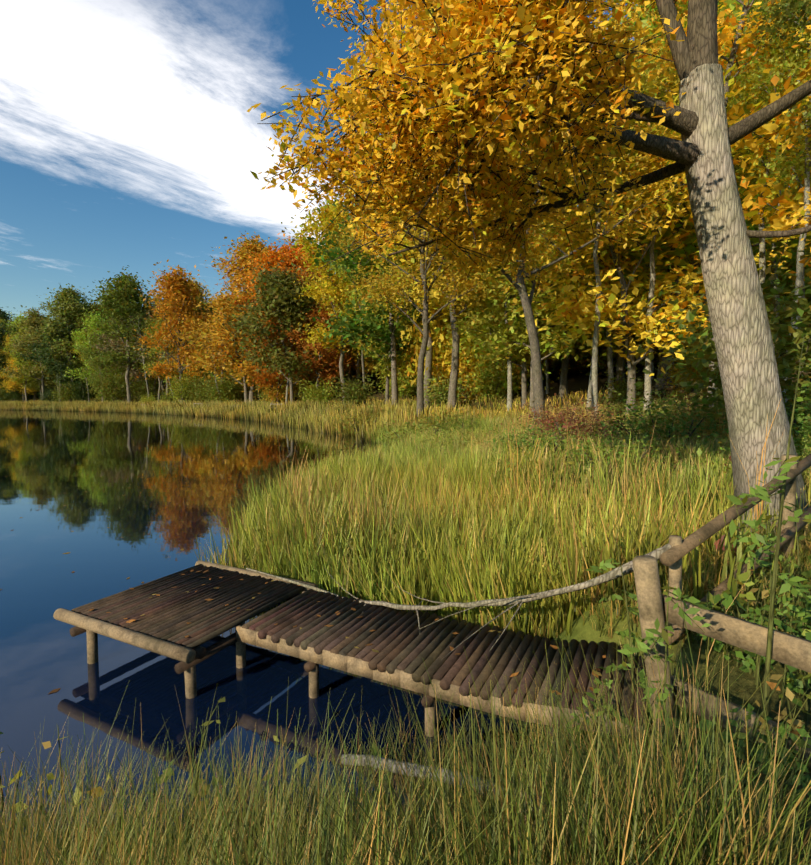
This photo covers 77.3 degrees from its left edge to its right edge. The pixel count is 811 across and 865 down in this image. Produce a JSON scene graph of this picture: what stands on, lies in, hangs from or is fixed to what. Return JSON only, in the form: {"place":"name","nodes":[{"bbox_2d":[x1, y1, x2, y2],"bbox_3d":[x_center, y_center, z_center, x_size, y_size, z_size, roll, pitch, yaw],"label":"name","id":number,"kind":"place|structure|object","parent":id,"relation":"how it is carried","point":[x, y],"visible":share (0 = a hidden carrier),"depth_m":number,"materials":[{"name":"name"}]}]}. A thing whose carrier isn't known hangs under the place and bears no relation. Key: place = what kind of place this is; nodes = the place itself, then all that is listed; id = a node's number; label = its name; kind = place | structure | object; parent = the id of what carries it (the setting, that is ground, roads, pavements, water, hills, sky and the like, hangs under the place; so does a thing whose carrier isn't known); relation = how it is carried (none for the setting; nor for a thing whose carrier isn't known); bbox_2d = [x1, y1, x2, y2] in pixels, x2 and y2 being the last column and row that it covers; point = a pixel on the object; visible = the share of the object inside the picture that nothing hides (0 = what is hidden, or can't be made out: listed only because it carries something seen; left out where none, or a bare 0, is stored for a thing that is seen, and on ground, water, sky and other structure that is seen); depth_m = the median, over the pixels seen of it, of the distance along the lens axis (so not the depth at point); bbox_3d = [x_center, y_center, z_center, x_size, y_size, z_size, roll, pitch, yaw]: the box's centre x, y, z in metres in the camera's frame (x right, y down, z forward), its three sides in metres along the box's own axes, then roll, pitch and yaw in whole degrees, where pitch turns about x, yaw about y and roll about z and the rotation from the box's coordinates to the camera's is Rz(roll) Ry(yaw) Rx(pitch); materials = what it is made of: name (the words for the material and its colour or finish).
{"place":"outdoors","nodes":[
{"label":"outdoors","id":0,"kind":"place"},
{"bbox_2d":[0,410,589,859],"bbox_3d":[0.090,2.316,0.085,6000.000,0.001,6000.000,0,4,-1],"label":"lake water","id":1,"kind":"structure","parent":0,"point":[116,506],"depth_m":4.95,"materials":[{"name":"blue liquid"}]},
{"bbox_2d":[3,386,662,426],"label":"grass","id":2,"kind":"structure","parent":0,"point":[496,404],"depth_m":37.79,"materials":[{"name":"green plant"}]},
{"bbox_2d":[0,0,789,320],"label":"sky","id":3,"kind":"structure","parent":0,"point":[128,135],"materials":[{"name":"blue"}]},
{"bbox_2d":[1,338,810,864],"bbox_3d":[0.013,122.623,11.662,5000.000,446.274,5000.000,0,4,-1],"label":"ground","id":4,"kind":"structure","parent":0,"point":[741,688],"depth_m":3.25,"materials":[{"name":"green plant"}]},
{"bbox_2d":[0,355,38,401],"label":"forest tree","id":5,"kind":"object","parent":4,"relation":"on","point":[9,385],"visible":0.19,"depth_m":143.70,"materials":[{"name":"yellow plant"}]},
{"bbox_2d":[2,330,37,400],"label":"forest tree","id":6,"kind":"object","parent":4,"relation":"on","point":[19,365],"visible":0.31,"depth_m":141.61,"materials":[{"name":"green plant"}]},
{"bbox_2d":[0,305,66,399],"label":"forest tree","id":7,"kind":"object","parent":4,"relation":"on","point":[31,316],"visible":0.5,"depth_m":135.91,"materials":[{"name":"green plant"}]},
{"bbox_2d":[20,357,58,401],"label":"forest tree","id":8,"kind":"object","parent":4,"relation":"on","point":[37,382],"visible":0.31,"depth_m":141.52,"materials":[{"name":"green plant"}]},
{"bbox_2d":[11,320,84,402],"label":"forest tree","id":9,"kind":"object","parent":4,"relation":"on","point":[56,367],"visible":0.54,"depth_m":130.98,"materials":[{"name":"green plant"}]},
{"bbox_2d":[24,283,93,401],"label":"forest tree","id":10,"kind":"object","parent":4,"relation":"on","point":[66,303],"visible":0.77,"depth_m":130.03,"materials":[{"name":"green plant"}]},
{"bbox_2d":[48,379,84,402],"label":"bush","id":11,"kind":"object","parent":4,"relation":"on","point":[62,394],"visible":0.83,"depth_m":131.77,"materials":[{"name":"green plant"}]},
{"bbox_2d":[58,378,95,401],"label":"bush","id":12,"kind":"object","parent":4,"relation":"on","point":[82,395],"visible":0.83,"depth_m":132.29,"materials":[{"name":"green plant"}]},
{"bbox_2d":[59,309,122,386],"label":"forest tree","id":13,"kind":"object","parent":4,"relation":"on","point":[90,322],"visible":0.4,"depth_m":125.26,"materials":[{"name":"green plant"}]},
{"bbox_2d":[66,330,122,400],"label":"forest tree","id":14,"kind":"object","parent":4,"relation":"on","point":[92,363],"visible":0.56,"depth_m":121.64,"materials":[{"name":"green plant"}]},
{"bbox_2d":[72,301,119,398],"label":"forest tree","id":15,"kind":"object","parent":4,"relation":"on","point":[95,310],"visible":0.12,"depth_m":132.03,"materials":[{"name":"green plant"}]},
{"bbox_2d":[86,364,138,402],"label":"bush","id":16,"kind":"object","parent":4,"relation":"on","point":[109,383],"visible":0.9,"depth_m":118.79,"materials":[{"name":"green plant"}]},
{"bbox_2d":[85,313,151,399],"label":"forest tree","id":17,"kind":"object","parent":4,"relation":"on","point":[134,372],"visible":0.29,"depth_m":120.02,"materials":[{"name":"green plant"}]},
{"bbox_2d":[87,265,159,403],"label":"forest tree","id":18,"kind":"object","parent":4,"relation":"on","point":[126,304],"visible":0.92,"depth_m":114.91,"materials":[{"name":"green plant"}]},
{"bbox_2d":[123,310,157,395],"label":"forest tree","id":19,"kind":"object","parent":4,"relation":"on","point":[143,360],"visible":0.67,"depth_m":114.49,"materials":[{"name":"green plant"}]},
{"bbox_2d":[120,374,161,402],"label":"bush","id":20,"kind":"object","parent":4,"relation":"on","point":[141,392],"visible":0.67,"depth_m":119.60,"materials":[{"name":"green plant"}]},
{"bbox_2d":[135,317,176,401],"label":"forest tree","id":21,"kind":"object","parent":4,"relation":"on","point":[151,356],"visible":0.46,"depth_m":114.10,"materials":[{"name":"green plant"}]},
{"bbox_2d":[115,296,196,394],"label":"forest tree","id":22,"kind":"object","parent":4,"relation":"on","point":[148,316],"visible":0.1,"depth_m":116.09,"materials":[{"name":"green plant"}]},
{"bbox_2d":[124,259,218,403],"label":"forest tree","id":23,"kind":"object","parent":4,"relation":"on","point":[176,288],"visible":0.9,"depth_m":98.11,"materials":[{"name":"orange plant"}]},
{"bbox_2d":[159,365,200,403],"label":"bush","id":24,"kind":"object","parent":4,"relation":"on","point":[179,385],"visible":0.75,"depth_m":100.58,"materials":[{"name":"green plant"}]},
{"bbox_2d":[183,378,226,403],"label":"bush","id":25,"kind":"object","parent":4,"relation":"on","point":[200,396],"visible":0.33,"depth_m":97.73,"materials":[{"name":"green plant"}]},
{"bbox_2d":[165,284,267,402],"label":"forest tree","id":26,"kind":"object","parent":4,"relation":"on","point":[226,304],"visible":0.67,"depth_m":81.03,"materials":[{"name":"orange plant"}]},
{"bbox_2d":[196,371,243,402],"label":"bush","id":27,"kind":"object","parent":4,"relation":"on","point":[221,389],"visible":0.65,"depth_m":93.12,"materials":[{"name":"green plant"}]},
{"bbox_2d":[0,397,479,442],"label":"reed","id":28,"kind":"object","parent":4,"relation":"on","point":[295,415],"visible":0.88,"depth_m":53.77,"materials":[{"name":"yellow plant"}]},
{"bbox_2d":[204,231,278,402],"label":"forest tree","id":29,"kind":"object","parent":4,"relation":"on","point":[247,247],"visible":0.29,"depth_m":87.01,"materials":[{"name":"orange plant"}]},
{"bbox_2d":[235,239,296,403],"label":"forest tree","id":30,"kind":"object","parent":4,"relation":"on","point":[274,259],"visible":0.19,"depth_m":80.23,"materials":[{"name":"orange plant"}]},
{"bbox_2d":[208,255,333,403],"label":"forest tree","id":31,"kind":"object","parent":4,"relation":"on","point":[281,290],"visible":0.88,"depth_m":66.91,"materials":[{"name":"green plant"}]},
{"bbox_2d":[239,315,307,403],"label":"forest tree","id":32,"kind":"object","parent":4,"relation":"on","point":[263,377],"visible":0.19,"depth_m":76.38,"materials":[{"name":"orange plant"}]},
{"bbox_2d":[256,368,299,402],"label":"bush","id":33,"kind":"object","parent":4,"relation":"on","point":[274,392],"visible":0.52,"depth_m":78.03,"materials":[{"name":"orange plant"}]},
{"bbox_2d":[260,233,347,398],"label":"forest tree","id":34,"kind":"object","parent":4,"relation":"on","point":[299,264],"visible":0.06,"depth_m":82.11,"materials":[{"name":"orange plant"}]},
{"bbox_2d":[247,265,361,387],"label":"forest tree","id":35,"kind":"object","parent":4,"relation":"on","point":[306,335],"visible":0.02,"depth_m":72.42,"materials":[{"name":"red plant"}]},
{"bbox_2d":[275,299,357,388],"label":"forest tree","id":36,"kind":"object","parent":4,"relation":"on","point":[322,350],"visible":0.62,"depth_m":67.70,"materials":[{"name":"green plant"}]},
{"bbox_2d":[297,370,339,405],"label":"bush","id":37,"kind":"object","parent":4,"relation":"on","point":[312,394],"visible":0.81,"depth_m":64.73,"materials":[{"name":"green plant"}]},
{"bbox_2d":[281,187,375,400],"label":"forest tree","id":38,"kind":"object","parent":4,"relation":"on","point":[327,290],"visible":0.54,"depth_m":60.23,"materials":[{"name":"yellow plant"}]},
{"bbox_2d":[320,238,365,404],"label":"forest tree","id":39,"kind":"object","parent":4,"relation":"on","point":[358,299],"visible":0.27,"depth_m":56.52,"materials":[{"name":"yellow plant"}]},
{"bbox_2d":[307,271,381,384],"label":"forest tree","id":40,"kind":"object","parent":4,"relation":"on","point":[366,366],"visible":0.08,"depth_m":72.70,"materials":[{"name":"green plant"}]},
{"bbox_2d":[53,560,646,773],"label":"wooden jetty","id":41,"kind":"object","parent":4,"relation":"on","point":[182,616],"visible":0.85,"depth_m":3.98,"materials":[{"name":"brown wood"}]},
{"bbox_2d":[246,543,671,851],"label":"fallen branches","id":42,"kind":"object","parent":41,"relation":"on","point":[615,573],"visible":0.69,"depth_m":3.68,"materials":[{"name":"wood"}]},
{"bbox_2d":[315,405,389,433],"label":"bank shrub","id":43,"kind":"object","parent":4,"relation":"on","point":[354,420],"visible":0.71,"depth_m":32.43,"materials":[{"name":"green plant"}]},
{"bbox_2d":[323,365,382,407],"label":"bush","id":44,"kind":"object","parent":4,"relation":"on","point":[355,394],"visible":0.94,"depth_m":55.48,"materials":[{"name":"green plant"}]},
{"bbox_2d":[307,165,444,404],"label":"forest tree","id":45,"kind":"object","parent":4,"relation":"on","point":[389,337],"visible":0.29,"depth_m":48.85,"materials":[{"name":"green plant"}]},
{"bbox_2d":[329,256,429,404],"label":"forest tree","id":46,"kind":"object","parent":4,"relation":"on","point":[386,366],"visible":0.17,"depth_m":54.79,"materials":[{"name":"yellow plant"}]},
{"bbox_2d":[307,120,473,407],"bbox_3d":[0.847,-16.292,46.264,14.724,30.377,15.893,1,4,22],"label":"forest tree","id":47,"kind":"object","parent":4,"relation":"on","point":[429,361],"visible":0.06,"depth_m":46.86,"materials":[{"name":"yellow plant"}]},
{"bbox_2d":[376,367,416,399],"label":"bush","id":48,"kind":"object","parent":4,"relation":"on","point":[406,391],"visible":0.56,"depth_m":60.29,"materials":[{"name":"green plant"}]},
{"bbox_2d":[0,571,810,864],"bbox_3d":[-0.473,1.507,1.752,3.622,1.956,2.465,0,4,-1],"label":"grass","id":49,"kind":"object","parent":4,"relation":"on","point":[722,846],"visible":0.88,"depth_m":1.50,"materials":[{"name":"green plant"}]},
{"bbox_2d":[0,337,810,860],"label":"leafy plants","id":50,"kind":"object","parent":4,"relation":"on","point":[800,617],"visible":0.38,"depth_m":2.44,"materials":[{"name":"green plant"}]},
{"bbox_2d":[314,135,516,416],"bbox_3d":[0.897,-10.058,32.865,14.008,19.948,15.023,-2,4,-26],"label":"yellow tree","id":51,"kind":"object","parent":4,"relation":"on","point":[402,284],"visible":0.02,"depth_m":31.35,"materials":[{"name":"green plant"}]},
{"bbox_2d":[362,412,491,447],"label":"bank shrub","id":52,"kind":"object","parent":4,"relation":"on","point":[414,428],"visible":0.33,"depth_m":22.28,"materials":[{"name":"green plant"}]},
{"bbox_2d":[348,124,530,407],"bbox_3d":[3.273,-14.905,39.150,13.161,28.440,13.936,-3,4,-36],"label":"forest tree","id":53,"kind":"object","parent":4,"relation":"on","point":[452,394],"visible":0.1,"depth_m":39.99,"materials":[{"name":"yellow plant"}]},
{"bbox_2d":[392,408,491,431],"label":"bank shrub","id":54,"kind":"object","parent":4,"relation":"on","point":[460,425],"visible":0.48,"depth_m":25.80,"materials":[{"name":"green plant"}]},
{"bbox_2d":[415,371,469,408],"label":"bush","id":55,"kind":"object","parent":4,"relation":"on","point":[438,396],"visible":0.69,"depth_m":45.15,"materials":[{"name":"green plant"}]},
{"bbox_2d":[394,276,500,399],"bbox_3d":[4.688,-9.905,50.228,12.381,15.070,12.057,-3,5,-40],"label":"bush","id":56,"kind":"object","parent":4,"relation":"on","point":[417,348],"visible":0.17,"depth_m":49.54,"materials":[{"name":"green plant"}]},
{"bbox_2d":[415,309,492,401],"bbox_3d":[5.274,-7.339,48.987,8.615,9.449,8.846,0,4,4],"label":"bush","id":57,"kind":"object","parent":4,"relation":"on","point":[462,363],"visible":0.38,"depth_m":47.81,"materials":[{"name":"green plant"}]},
{"bbox_2d":[409,258,552,396],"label":"forest tree","id":58,"kind":"object","parent":4,"relation":"on","point":[465,338],"depth_m":46.71,"materials":[{"name":"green plant"}]},
{"bbox_2d":[460,355,519,401],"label":"bush","id":59,"kind":"object","parent":4,"relation":"on","point":[496,382],"visible":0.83,"depth_m":43.69,"materials":[{"name":"green plant"}]},
{"bbox_2d":[482,151,519,410],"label":"slim tree","id":60,"kind":"object","parent":4,"relation":"on","point":[509,385],"depth_m":35.99,"materials":[{"name":"plant"}]},
{"bbox_2d":[193,411,810,640],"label":"grass","id":61,"kind":"structure","parent":4,"relation":"on","point":[418,557],"depth_m":6.19,"materials":[{"name":"green plant"}]},
{"bbox_2d":[434,255,592,394],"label":"tree","id":62,"kind":"object","parent":4,"relation":"on","point":[437,330],"visible":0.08,"depth_m":44.99,"materials":[{"name":"green plant"}]},
{"bbox_2d":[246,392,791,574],"bbox_3d":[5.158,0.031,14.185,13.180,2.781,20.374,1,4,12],"label":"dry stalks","id":63,"kind":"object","parent":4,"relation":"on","point":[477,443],"visible":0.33,"depth_m":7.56,"materials":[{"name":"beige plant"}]},
{"bbox_2d":[470,303,570,393],"bbox_3d":[10.349,-8.029,46.536,9.082,9.554,10.044,1,4,11],"label":"bush","id":64,"kind":"object","parent":4,"relation":"on","point":[518,370],"visible":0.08,"depth_m":45.40,"materials":[{"name":"green plant"}]},
{"bbox_2d":[439,209,603,408],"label":"forest tree","id":65,"kind":"object","parent":4,"relation":"on","point":[485,324],"visible":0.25,"depth_m":36.50,"materials":[{"name":"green plant"}]},
{"bbox_2d":[247,0,810,548],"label":"oak tree","id":66,"kind":"object","parent":4,"relation":"on","point":[449,78],"visible":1,"depth_m":5.37,"materials":[{"name":"yellow plant"}]},
{"bbox_2d":[453,140,633,412],"bbox_3d":[7.953,-8.796,31.387,11.225,17.127,12.910,-1,4,28],"label":"forest tree","id":67,"kind":"object","parent":4,"relation":"on","point":[511,342],"visible":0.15,"depth_m":31.52,"materials":[{"name":"yellow plant"}]},
{"bbox_2d":[473,416,618,459],"bbox_3d":[3.097,0.238,11.998,3.400,1.286,3.054,2,4,31],"label":"bank shrub","id":68,"kind":"object","parent":4,"relation":"on","point":[523,440],"visible":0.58,"depth_m":11.84,"materials":[{"name":"green plant"}]},
{"bbox_2d":[398,0,734,427],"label":"yellow tree","id":69,"kind":"object","parent":4,"relation":"on","point":[519,285],"visible":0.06,"depth_m":19.69,"materials":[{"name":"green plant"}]},
{"bbox_2d":[501,401,640,444],"bbox_3d":[4.724,-0.071,14.123,3.817,1.608,4.249,-1,4,-13],"label":"bank shrub","id":70,"kind":"object","parent":4,"relation":"on","point":[563,426],"visible":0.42,"depth_m":13.87,"materials":[{"name":"brown plant"}]},
{"bbox_2d":[506,391,638,430],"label":"bank shrub","id":71,"kind":"object","parent":4,"relation":"on","point":[580,416],"visible":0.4,"depth_m":17.24,"materials":[{"name":"brown plant"}]},
{"bbox_2d":[509,132,642,398],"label":"yellow tree","id":72,"kind":"object","parent":4,"relation":"on","point":[563,378],"depth_m":37.78,"materials":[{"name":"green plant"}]},
{"bbox_2d":[542,142,665,413],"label":"slim tree","id":73,"kind":"object","parent":4,"relation":"on","point":[589,394],"visible":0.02,"depth_m":28.93,"materials":[{"name":"yellow plant"}]},
{"bbox_2d":[543,39,672,415],"bbox_3d":[8.748,-8.676,23.055,5.670,18.071,6.850,3,5,40],"label":"slim tree","id":74,"kind":"object","parent":4,"relation":"on","point":[594,399],"visible":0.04,"depth_m":23.22,"materials":[{"name":"yellow plant"}]},
{"bbox_2d":[424,389,810,512],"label":"grass","id":75,"kind":"structure","parent":4,"relation":"on","point":[673,450],"depth_m":10.58,"materials":[{"name":"green plant"}]},
{"bbox_2d":[577,303,657,375],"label":"bush","id":76,"kind":"object","parent":4,"relation":"on","point":[603,348],"visible":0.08,"depth_m":41.94,"materials":[{"name":"green plant"}]},
{"bbox_2d":[601,371,644,404],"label":"bush","id":77,"kind":"object","parent":4,"relation":"on","point":[620,390],"visible":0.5,"depth_m":29.55,"materials":[{"name":"green plant"}]},
{"bbox_2d":[550,183,695,385],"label":"forest tree","id":78,"kind":"object","parent":4,"relation":"on","point":[620,364],"depth_m":36.53,"materials":[{"name":"yellow plant"}]},
{"bbox_2d":[543,427,712,477],"bbox_3d":[3.936,0.436,9.523,2.974,1.125,2.672,3,5,37],"label":"bank shrub","id":79,"kind":"object","parent":4,"relation":"on","point":[586,448],"visible":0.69,"depth_m":9.38,"materials":[{"name":"green plant"}]},
{"bbox_2d":[605,74,662,397],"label":"slim tree","id":80,"kind":"object","parent":4,"relation":"on","point":[610,361],"depth_m":32.86,"materials":[{"name":"grey plant"}]},
{"bbox_2d":[504,71,787,415],"bbox_3d":[10.871,-8.879,26.554,13.805,17.511,13.011,4,5,45],"label":"forest tree","id":81,"kind":"object","parent":4,"relation":"on","point":[581,312],"visible":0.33,"depth_m":24.30,"materials":[{"name":"yellow plant"}]},
{"bbox_2d":[565,383,727,438],"bbox_3d":[7.800,-0.478,15.179,4.962,2.090,5.524,-1,4,-16],"label":"bank shrub","id":82,"kind":"object","parent":4,"relation":"on","point":[642,415],"visible":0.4,"depth_m":15.20,"materials":[{"name":"green plant"}]},
{"bbox_2d":[515,472,810,864],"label":"climbing vine","id":83,"kind":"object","parent":4,"relation":"on","point":[804,548],"depth_m":4.11,"materials":[{"name":"green plant"}]},
{"bbox_2d":[622,374,725,426],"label":"bank shrub","id":84,"kind":"object","parent":4,"relation":"on","point":[685,398],"visible":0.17,"depth_m":17.51,"materials":[{"name":"green plant"}]},
{"bbox_2d":[613,32,742,412],"bbox_3d":[12.089,-9.388,24.247,7.618,18.322,6.322,-1,4,-19],"label":"slim tree","id":85,"kind":"object","parent":4,"relation":"on","point":[660,96],"visible":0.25,"depth_m":23.85,"materials":[{"name":"yellow plant"}]},
{"bbox_2d":[549,0,810,389],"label":"forest tree","id":86,"kind":"object","parent":4,"relation":"on","point":[637,255],"visible":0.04,"depth_m":29.32,"materials":[{"name":"yellow plant"}]},
{"bbox_2d":[657,337,707,393],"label":"bush","id":87,"kind":"object","parent":4,"relation":"on","point":[691,368],"visible":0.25,"depth_m":27.81,"materials":[{"name":"green plant"}]},
{"bbox_2d":[578,394,803,451],"bbox_3d":[6.363,-0.098,12.507,4.199,1.768,4.674,-2,4,-26],"label":"bank shrub","id":88,"kind":"object","parent":4,"relation":"on","point":[671,422],"visible":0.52,"depth_m":12.29,"materials":[{"name":"green plant"}]},
{"bbox_2d":[612,1,806,349],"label":"forest tree","id":89,"kind":"object","parent":4,"relation":"on","point":[738,184],"depth_m":32.89,"materials":[{"name":"yellow plant"}]},
{"bbox_2d":[657,60,765,388],"bbox_3d":[16.515,-11.036,28.044,8.389,18.424,6.942,-2,4,-26],"label":"slim tree","id":90,"kind":"object","parent":4,"relation":"on","point":[705,300],"visible":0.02,"depth_m":27.92,"materials":[{"name":"yellow plant"}]},
{"bbox_2d":[625,234,810,442],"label":"bush","id":91,"kind":"object","parent":4,"relation":"on","point":[787,366],"visible":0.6,"depth_m":12.47,"materials":[{"name":"green plant"}]},
{"bbox_2d":[627,0,810,413],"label":"forest tree","id":92,"kind":"object","parent":4,"relation":"on","point":[735,42],"visible":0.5,"depth_m":16.89,"materials":[{"name":"yellow plant"}]},
{"bbox_2d":[633,454,810,773],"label":"wooden fence","id":93,"kind":"object","parent":4,"relation":"on","point":[791,650],"visible":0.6,"depth_m":2.60,"materials":[{"name":"brown wood"}]},
{"bbox_2d":[640,4,810,292],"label":"forest tree","id":94,"kind":"object","parent":4,"relation":"on","point":[785,201],"visible":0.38,"depth_m":17.60,"materials":[{"name":"yellow plant"}]},
{"bbox_2d":[684,383,810,446],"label":"bank shrub","id":95,"kind":"object","parent":4,"relation":"on","point":[797,408],"visible":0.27,"depth_m":11.30,"materials":[{"name":"green plant"}]},
{"bbox_2d":[686,404,810,456],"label":"bank shrub","id":96,"kind":"object","parent":4,"relation":"on","point":[799,441],"visible":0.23,"depth_m":9.17,"materials":[{"name":"green plant"}]},
{"bbox_2d":[717,0,804,290],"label":"slim tree","id":97,"kind":"object","parent":4,"relation":"on","point":[762,264],"visible":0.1,"depth_m":21.97,"materials":[{"name":"yellow plant"}]},
{"bbox_2d":[718,4,810,402],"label":"slim tree","id":98,"kind":"object","parent":4,"relation":"on","point":[796,163],"visible":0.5,"depth_m":16.79,"materials":[{"name":"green plant"}]},
{"bbox_2d":[730,0,810,159],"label":"slim tree","id":99,"kind":"object","parent":4,"relation":"on","point":[790,9],"visible":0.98,"depth_m":12.81,"materials":[{"name":"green plant"}]},
{"bbox_2d":[743,145,800,357],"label":"slim tree","id":100,"kind":"object","parent":4,"relation":"on","point":[773,270],"visible":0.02,"depth_m":32.17,"materials":[{"name":"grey plant"}]},
{"bbox_2d":[744,188,810,344],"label":"leaves","id":101,"kind":"object","parent":4,"relation":"on","point":[791,263],"depth_m":34.89,"materials":[{"name":"green plant"}]},
{"bbox_2d":[762,249,810,349],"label":"leaves","id":102,"kind":"object","parent":4,"relation":"on","point":[807,296],"visible":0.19,"depth_m":32.78,"materials":[{"name":"green plant"}]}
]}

